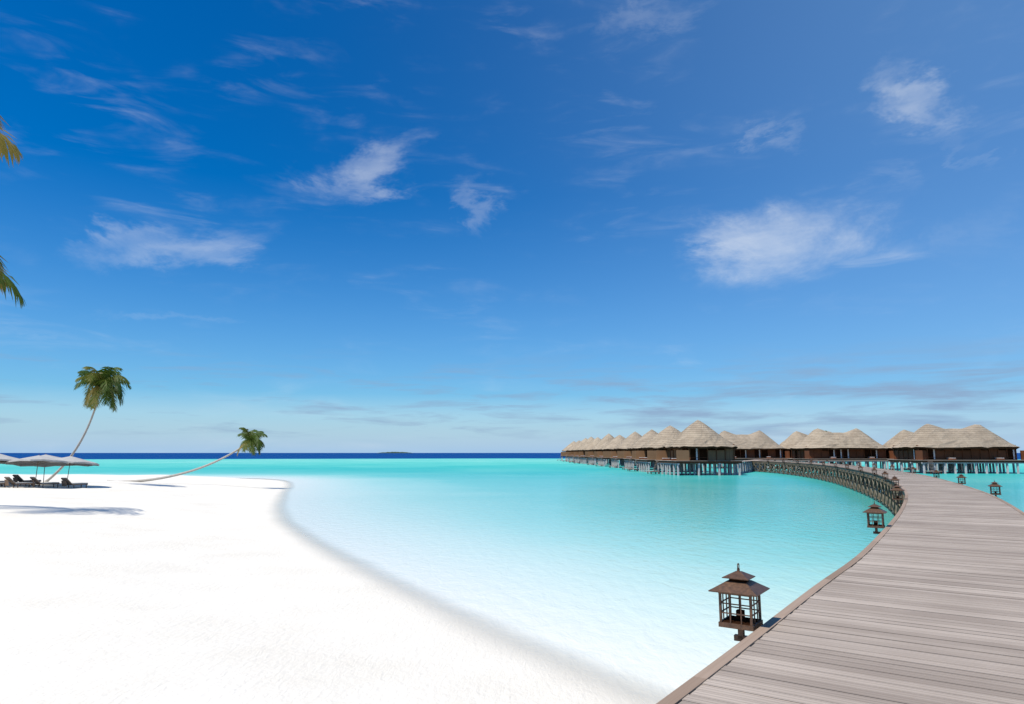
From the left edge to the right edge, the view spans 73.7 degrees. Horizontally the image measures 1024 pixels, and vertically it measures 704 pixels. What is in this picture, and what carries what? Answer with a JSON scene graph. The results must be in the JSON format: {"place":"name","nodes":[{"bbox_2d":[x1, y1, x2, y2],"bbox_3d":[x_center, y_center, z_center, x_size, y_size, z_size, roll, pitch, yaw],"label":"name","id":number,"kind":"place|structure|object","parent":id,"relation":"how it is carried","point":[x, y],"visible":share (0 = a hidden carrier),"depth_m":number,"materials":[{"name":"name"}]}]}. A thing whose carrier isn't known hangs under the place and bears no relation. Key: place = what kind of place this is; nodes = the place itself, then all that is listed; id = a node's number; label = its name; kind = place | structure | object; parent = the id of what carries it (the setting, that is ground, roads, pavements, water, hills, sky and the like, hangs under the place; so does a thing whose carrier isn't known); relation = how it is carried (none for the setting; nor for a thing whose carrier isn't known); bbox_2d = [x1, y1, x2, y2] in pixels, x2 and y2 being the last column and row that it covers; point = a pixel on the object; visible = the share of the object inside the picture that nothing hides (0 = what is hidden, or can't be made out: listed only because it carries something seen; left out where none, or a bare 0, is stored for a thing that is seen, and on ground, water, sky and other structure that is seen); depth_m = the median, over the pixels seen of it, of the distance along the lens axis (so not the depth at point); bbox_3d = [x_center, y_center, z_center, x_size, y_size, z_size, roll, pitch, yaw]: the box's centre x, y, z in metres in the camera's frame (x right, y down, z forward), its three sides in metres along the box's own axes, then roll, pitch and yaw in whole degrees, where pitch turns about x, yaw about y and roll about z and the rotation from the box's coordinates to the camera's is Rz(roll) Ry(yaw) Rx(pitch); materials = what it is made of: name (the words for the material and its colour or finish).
{"place":"outdoors","nodes":[
{"label":"outdoors","id":0,"kind":"place"},
{"bbox_2d":[0,474,658,703],"bbox_3d":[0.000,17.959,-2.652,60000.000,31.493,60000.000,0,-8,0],"label":"sand ground","id":1,"kind":"structure","parent":0,"point":[179,589],"depth_m":15.24,"materials":[{"name":"white sand"}]},
{"bbox_2d":[0,116,23,164],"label":"palm tree","id":2,"kind":"object","parent":1,"relation":"on","point":[12,148],"visible":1,"depth_m":31.53,"materials":[{"name":"green plant"}]},
{"bbox_2d":[0,256,25,307],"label":"palm tree","id":3,"kind":"object","parent":1,"relation":"on","point":[5,281],"visible":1,"depth_m":38.45,"materials":[{"name":"green plant"}]},
{"bbox_2d":[0,454,28,462],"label":"beach umbrella","id":4,"kind":"object","parent":1,"relation":"on","point":[3,458],"visible":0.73,"depth_m":55.76,"materials":[{"name":"grey fabric"}]},
{"bbox_2d":[4,476,34,487],"bbox_3d":[-39.589,10.465,54.893,0.660,0.957,2.038,-4,-10,28],"label":"sun lounger","id":5,"kind":"object","parent":1,"relation":"on","point":[8,480],"visible":0.97,"depth_m":54.41,"materials":[{"name":"brown wood"}]},
{"bbox_2d":[12,475,40,485],"bbox_3d":[-40.769,10.756,57.368,0.660,0.957,2.038,-3,-9,21],"label":"sun lounger","id":6,"kind":"object","parent":1,"relation":"on","point":[17,478],"visible":0.62,"depth_m":56.70,"materials":[{"name":"brown wood"}]},
{"bbox_2d":[6,455,68,486],"bbox_3d":[-39.604,10.007,56.921,4.230,3.000,4.214,0,-8,0],"label":"beach umbrella","id":7,"kind":"object","parent":1,"relation":"on","point":[34,460],"visible":0.94,"depth_m":57.05,"materials":[{"name":"grey fabric"}]},
{"bbox_2d":[30,477,59,487],"bbox_3d":[-38.590,10.761,56.366,0.660,0.957,2.038,-4,-10,28],"label":"sun lounger","id":8,"kind":"object","parent":1,"relation":"on","point":[36,481],"visible":0.98,"depth_m":55.94,"materials":[{"name":"brown wood"}]},
{"bbox_2d":[41,455,60,482],"bbox_3d":[-41.619,10.518,60.746,4.225,3.014,4.229,-4,-9,27],"label":"beach umbrella","id":9,"kind":"object","parent":1,"relation":"on","point":[53,457],"visible":0.24,"depth_m":60.54,"materials":[{"name":"grey fabric"}]},
{"bbox_2d":[39,456,98,477],"bbox_3d":[-38.481,10.442,59.312,4.229,3.012,4.223,-4,-9,26],"label":"beach umbrella","id":10,"kind":"object","parent":1,"relation":"on","point":[72,461],"visible":0.8,"depth_m":58.92,"materials":[{"name":"grey fabric"}]},
{"bbox_2d":[61,478,87,487],"bbox_3d":[-37.064,11.092,57.822,0.660,0.957,2.038,-3,-9,20],"label":"sun lounger","id":11,"kind":"object","parent":1,"relation":"on","point":[65,482],"visible":0.97,"depth_m":57.27,"materials":[{"name":"brown wood"}]},
{"bbox_2d":[44,366,131,481],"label":"palm tree","id":12,"kind":"object","parent":1,"relation":"on","point":[107,383],"visible":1,"depth_m":65.12,"materials":[{"name":"green plant"}]},
{"bbox_2d":[107,427,267,481],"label":"palm tree","id":13,"kind":"object","parent":1,"relation":"on","point":[251,441],"visible":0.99,"depth_m":73.56,"materials":[{"name":"green plant"}]},
{"bbox_2d":[0,453,1023,700],"bbox_3d":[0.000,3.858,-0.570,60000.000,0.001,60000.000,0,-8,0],"label":"sea water","id":14,"kind":"structure","parent":0,"point":[612,573],"depth_m":33.35,"materials":[{"name":"teal liquid"}]},
{"bbox_2d":[557,441,575,460],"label":"villa","id":15,"kind":"object","parent":14,"relation":"in","point":[566,448],"visible":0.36,"depth_m":328.58,"materials":[{"name":"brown wood"}]},
{"bbox_2d":[563,441,580,461],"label":"villa","id":16,"kind":"object","parent":14,"relation":"in","point":[570,449],"visible":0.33,"depth_m":307.61,"materials":[{"name":"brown wood"}]},
{"bbox_2d":[569,438,586,461],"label":"villa","id":17,"kind":"object","parent":14,"relation":"in","point":[571,454],"visible":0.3,"depth_m":287.27,"materials":[{"name":"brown wood"}]},
{"bbox_2d":[569,437,596,462],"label":"villa","id":18,"kind":"object","parent":14,"relation":"in","point":[583,445],"visible":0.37,"depth_m":265.52,"materials":[{"name":"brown wood"}]},
{"bbox_2d":[577,437,609,463],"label":"villa","id":19,"kind":"object","parent":14,"relation":"in","point":[588,447],"visible":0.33,"depth_m":243.86,"materials":[{"name":"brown wood"}]},
{"bbox_2d":[587,434,620,464],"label":"villa","id":20,"kind":"object","parent":14,"relation":"in","point":[600,444],"visible":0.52,"depth_m":222.68,"materials":[{"name":"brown wood"}]},
{"bbox_2d":[595,435,634,465],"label":"villa","id":21,"kind":"object","parent":14,"relation":"in","point":[604,453],"visible":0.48,"depth_m":201.18,"materials":[{"name":"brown wood"}]},
{"bbox_2d":[609,432,651,467],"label":"villa","id":22,"kind":"object","parent":14,"relation":"in","point":[617,455],"visible":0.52,"depth_m":181.08,"materials":[{"name":"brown wood"}]},
{"bbox_2d":[622,429,672,469],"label":"villa","id":23,"kind":"object","parent":14,"relation":"in","point":[630,456],"visible":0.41,"depth_m":161.16,"materials":[{"name":"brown wood"}]},
{"bbox_2d":[627,426,703,471],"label":"villa","id":24,"kind":"object","parent":14,"relation":"in","point":[659,440],"visible":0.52,"depth_m":141.07,"materials":[{"name":"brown wood"}]},
{"bbox_2d":[597,459,755,473],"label":"stilts","id":25,"kind":"object","parent":14,"relation":"in","point":[749,468],"visible":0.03,"depth_m":139.87,"materials":[{"name":"grey wood"}]},
{"bbox_2d":[647,420,741,475],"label":"villa","id":26,"kind":"object","parent":14,"relation":"in","point":[698,442],"visible":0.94,"depth_m":120.40,"materials":[{"name":"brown wood"}]},
{"bbox_2d":[702,430,788,468],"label":"villa","id":27,"kind":"object","parent":14,"relation":"in","point":[759,445],"visible":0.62,"depth_m":175.10,"materials":[{"name":"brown wood"}]},
{"bbox_2d":[779,431,852,467],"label":"villa","id":28,"kind":"object","parent":14,"relation":"in","point":[794,438],"visible":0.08,"depth_m":179.30,"materials":[{"name":"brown wood"}]},
{"bbox_2d":[745,462,905,470],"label":"stilts","id":29,"kind":"object","parent":14,"relation":"in","point":[836,462],"visible":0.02,"depth_m":170.30,"materials":[{"name":"grey wood"}]},
{"bbox_2d":[747,462,904,514],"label":"pier supports","id":30,"kind":"object","parent":14,"relation":"in","point":[865,482],"visible":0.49,"depth_m":76.35,"materials":[{"name":"grey wood"}]},
{"bbox_2d":[656,460,1023,703],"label":"jetty edge beams","id":31,"kind":"structure","parent":30,"relation":"on","point":[686,688],"depth_m":7.09,"materials":[{"name":"grey wood"}]},
{"bbox_2d":[708,563,769,640],"bbox_3d":[2.304,2.447,6.661,0.625,0.734,0.466,-6,-10,34],"label":"lantern","id":32,"kind":"object","parent":31,"relation":"attached to","point":[739,583],"visible":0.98,"depth_m":6.63,"materials":[{"name":"brown wood"}]},
{"bbox_2d":[679,461,1023,703],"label":"jetty deck planks","id":33,"kind":"object","parent":31,"relation":"on","point":[921,601],"visible":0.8,"depth_m":6.59,"materials":[{"name":"grey wood"}]},
{"bbox_2d":[863,501,886,533],"bbox_3d":[8.320,3.746,15.460,0.625,0.734,0.466,-5,-10,32],"label":"lantern","id":34,"kind":"object","parent":31,"relation":"attached to","point":[874,509],"visible":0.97,"depth_m":15.43,"materials":[{"name":"brown wood"}]},
{"bbox_2d":[932,470,940,477],"bbox_3d":[29.028,8.381,46.847,0.625,0.734,0.466,-4,-9,24],"label":"lantern","id":35,"kind":"object","parent":31,"relation":"attached to","point":[936,471],"visible":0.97,"depth_m":46.70,"materials":[{"name":"brown wood"}]},
{"bbox_2d":[956,474,966,484],"bbox_3d":[24.379,6.950,37.157,0.625,0.734,0.466,-4,-9,26],"label":"lantern","id":36,"kind":"object","parent":31,"relation":"attached to","point":[962,482],"visible":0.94,"depth_m":37.01,"materials":[{"name":"brown wood"}]},
{"bbox_2d":[988,480,1002,496],"bbox_3d":[19.426,5.536,27.581,0.625,0.734,0.466,-5,-10,28],"label":"lantern","id":37,"kind":"object","parent":31,"relation":"attached to","point":[994,484],"visible":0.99,"depth_m":27.44,"materials":[{"name":"brown metal"}]},
{"bbox_2d":[872,468,876,475],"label":"lantern","id":38,"kind":"object","parent":30,"relation":"on","point":[873,470],"visible":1,"depth_m":52.96,"materials":[{"name":"brown wood"}]},
{"bbox_2d":[881,471,889,481],"bbox_3d":[23.800,7.866,43.364,0.625,0.734,0.466,-4,-9,25],"label":"lantern","id":39,"kind":"object","parent":30,"relation":"on","point":[885,473],"visible":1,"depth_m":43.30,"materials":[{"name":"brown metal"}]},
{"bbox_2d":[890,475,898,486],"bbox_3d":[19.061,6.456,33.810,0.625,0.734,0.466,-4,-9,27],"label":"lantern","id":40,"kind":"object","parent":30,"relation":"on","point":[894,478],"visible":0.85,"depth_m":33.74,"materials":[{"name":"brown wood"}]},
{"bbox_2d":[890,485,904,503],"bbox_3d":[13.936,5.083,24.517,0.625,0.734,0.466,-5,-10,30],"label":"lantern","id":41,"kind":"object","parent":30,"relation":"on","point":[895,489],"visible":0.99,"depth_m":24.47,"materials":[{"name":"brown wood"}]},
{"bbox_2d":[787,428,894,469],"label":"villa","id":42,"kind":"object","parent":14,"relation":"in","point":[853,444],"visible":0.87,"depth_m":157.42,"materials":[{"name":"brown wood"}]},
{"bbox_2d":[750,460,947,470],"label":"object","id":43,"kind":"object","parent":14,"relation":"in","point":[853,463],"visible":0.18,"depth_m":150.45,"materials":[{"name":"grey wood"}]},
{"bbox_2d":[883,430,971,469],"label":"villa","id":44,"kind":"object","parent":14,"relation":"in","point":[899,437],"visible":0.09,"depth_m":162.11,"materials":[{"name":"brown wood"}]},
{"bbox_2d":[887,424,1023,473],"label":"villa","id":45,"kind":"object","parent":14,"relation":"in","point":[930,445],"visible":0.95,"depth_m":131.97,"materials":[{"name":"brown wood"}]},
{"bbox_2d":[0,0,1023,452],"label":"sky","id":46,"kind":"structure","parent":0,"point":[313,226],"materials":[{"name":"blue"}]}
]}

